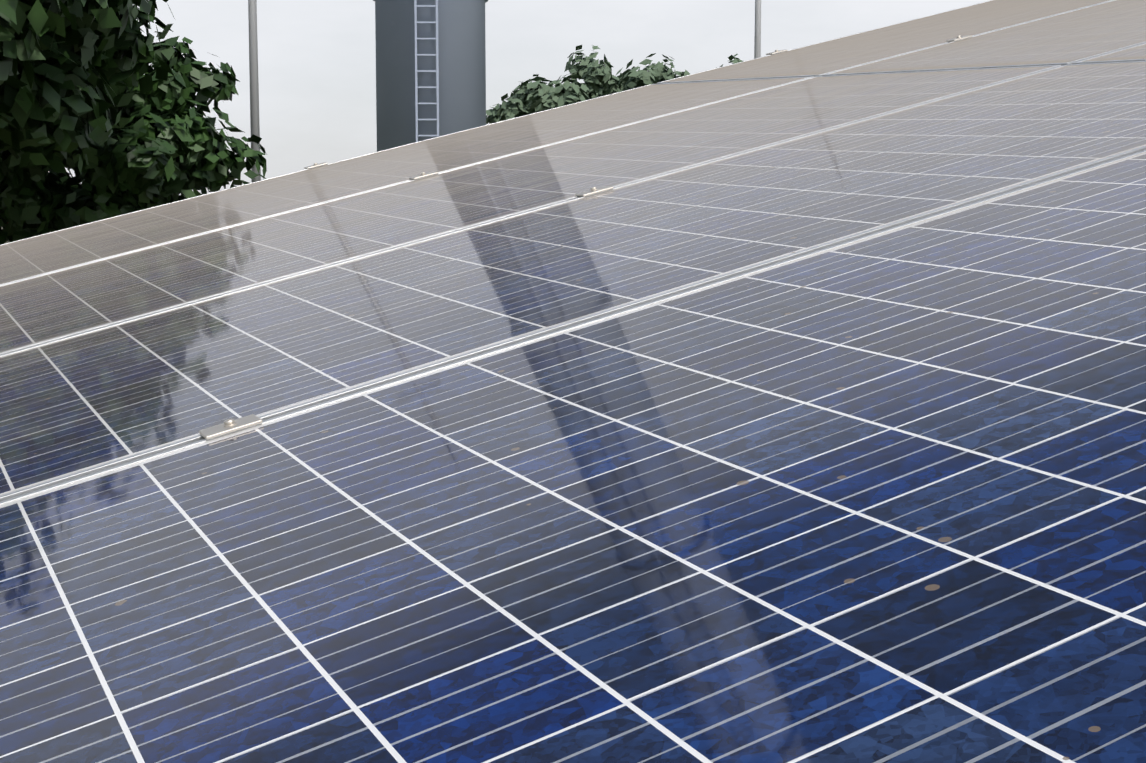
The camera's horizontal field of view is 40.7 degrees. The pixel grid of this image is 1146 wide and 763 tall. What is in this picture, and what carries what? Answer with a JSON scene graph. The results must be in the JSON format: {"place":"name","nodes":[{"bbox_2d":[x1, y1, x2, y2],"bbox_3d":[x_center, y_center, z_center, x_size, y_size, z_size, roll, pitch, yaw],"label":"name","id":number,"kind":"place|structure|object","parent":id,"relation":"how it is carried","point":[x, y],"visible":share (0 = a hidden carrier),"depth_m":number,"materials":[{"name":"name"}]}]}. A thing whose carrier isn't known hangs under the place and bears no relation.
{"place":"outdoors","nodes":[
{"label":"outdoors","id":0,"kind":"place"},
{"bbox_2d":[48,0,989,194],"label":"sky","id":1,"kind":"structure","parent":0,"point":[317,58],"materials":[{"name":"white"}]},
{"label":"ground","id":2,"kind":"structure","parent":0,"visible":0},
{"bbox_2d":[0,0,174,173],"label":"tree","id":3,"kind":"object","parent":2,"relation":"on","point":[54,54],"visible":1,"depth_m":21.32,"materials":[{"name":"green plant"}]},
{"bbox_2d":[0,30,266,244],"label":"tree","id":4,"kind":"object","parent":2,"relation":"on","point":[166,144],"visible":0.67,"depth_m":25.23,"materials":[{"name":"green plant"}]},
{"bbox_2d":[248,0,260,182],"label":"pole","id":5,"kind":"object","parent":2,"relation":"on","point":[253,74],"depth_m":30.66,"materials":[{"name":"grey metal"}]},
{"bbox_2d":[373,0,487,151],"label":"wind turbine tower","id":6,"kind":"structure","parent":2,"relation":"on","point":[430,69],"depth_m":29.33,"materials":[{"name":"metal"}]},
{"bbox_2d":[486,45,658,123],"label":"tree","id":7,"kind":"object","parent":2,"relation":"on","point":[527,98],"visible":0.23,"depth_m":65.40,"materials":[{"name":"green plant"}]},
{"bbox_2d":[548,53,689,98],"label":"tree","id":8,"kind":"object","parent":2,"relation":"on","point":[664,72],"visible":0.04,"depth_m":70.55,"materials":[{"name":"green plant"}]},
{"bbox_2d":[657,54,742,66],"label":"tree","id":9,"kind":"object","parent":2,"relation":"on","point":[735,60],"depth_m":76.97,"materials":[{"name":"green plant"}]},
{"bbox_2d":[754,0,760,58],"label":"pole","id":10,"kind":"object","parent":2,"relation":"on","point":[757,45],"visible":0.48,"depth_m":43.62,"materials":[{"name":"grey metal"}]},
{"bbox_3d":[1.802,-0.600,3.224,6.582,0.126,7.054,-18,16,-22],"label":"mounting","id":11,"kind":"object","parent":2,"relation":"on","visible":0},
{"bbox_2d":[199,414,262,439],"bbox_3d":[-0.469,0.074,2.131,0.080,0.045,0.048,-18,16,-22],"label":"clamp","id":12,"kind":"object","parent":11,"relation":"attached to","point":[227,426],"visible":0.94,"depth_m":2.12,"materials":[{"name":"metal"}]},
{"bbox_2d":[304,163,327,168],"bbox_3d":[-0.952,-0.789,5.733,0.080,0.044,0.048,-18,16,-22],"label":"clamp","id":13,"kind":"object","parent":11,"relation":"attached to","point":[315,165],"visible":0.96,"depth_m":5.72,"materials":[{"name":"metal"}]},
{"bbox_2d":[0,76,813,285],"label":"solar panel","id":14,"kind":"object","parent":11,"relation":"on","point":[50,252],"visible":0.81,"depth_m":5.14,"materials":[{"name":"blue glass"}]},
{"bbox_2d":[409,172,437,179],"bbox_3d":[-0.450,-0.612,4.676,0.080,0.045,0.048,-18,16,-22],"label":"clamp","id":15,"kind":"object","parent":11,"relation":"attached to","point":[423,174],"visible":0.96,"depth_m":4.66,"materials":[{"name":"metal"}]},
{"bbox_2d":[0,65,1060,354],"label":"solar panel","id":16,"kind":"object","parent":11,"relation":"on","point":[56,305],"visible":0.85,"depth_m":4.03,"materials":[{"name":"blue glass"}]},
{"bbox_2d":[0,150,1145,762],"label":"solar panel","id":17,"kind":"object","parent":11,"relation":"on","point":[876,498],"visible":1,"depth_m":1.44,"materials":[{"name":"blue glass"}]},
{"bbox_2d":[0,61,1145,501],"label":"solar panel","id":18,"kind":"object","parent":11,"relation":"on","point":[106,397],"visible":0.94,"depth_m":2.82,"materials":[{"name":"blue glass"}]},
{"bbox_2d":[575,186,612,196],"bbox_3d":[0.052,-0.434,3.618,0.080,0.045,0.048,-18,16,-22],"label":"clamp","id":19,"kind":"object","parent":11,"relation":"attached to","point":[593,190],"visible":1,"depth_m":3.60,"materials":[{"name":"metal"}]},
{"bbox_2d":[766,50,787,54],"bbox_3d":[0.860,-1.373,6.495,0.080,0.045,0.048,-18,16,-22],"label":"clamp","id":20,"kind":"object","parent":11,"relation":"attached to","point":[775,52],"visible":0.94,"depth_m":6.48,"materials":[{"name":"metal"}]},
{"bbox_2d":[657,0,1112,83],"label":"solar panel","id":21,"kind":"object","parent":11,"relation":"on","point":[850,51],"visible":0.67,"depth_m":5.98,"materials":[{"name":"blue glass"}]},
{"bbox_2d":[946,35,971,41],"bbox_3d":[1.362,-1.196,5.437,0.080,0.045,0.048,-18,16,-22],"label":"clamp","id":22,"kind":"object","parent":11,"relation":"attached to","point":[960,37],"visible":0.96,"depth_m":5.42,"materials":[{"name":"metal"}]},
{"bbox_2d":[822,0,1145,75],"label":"solar panel","id":23,"kind":"object","parent":11,"relation":"on","point":[1070,37],"visible":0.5,"depth_m":4.92,"materials":[{"name":"blue glass"}]},
{"bbox_2d":[1073,43,1145,63],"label":"solar panel","id":24,"kind":"object","parent":11,"relation":"on","point":[1135,53],"visible":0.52,"depth_m":4.11,"materials":[{"name":"blue glass"}]}
]}

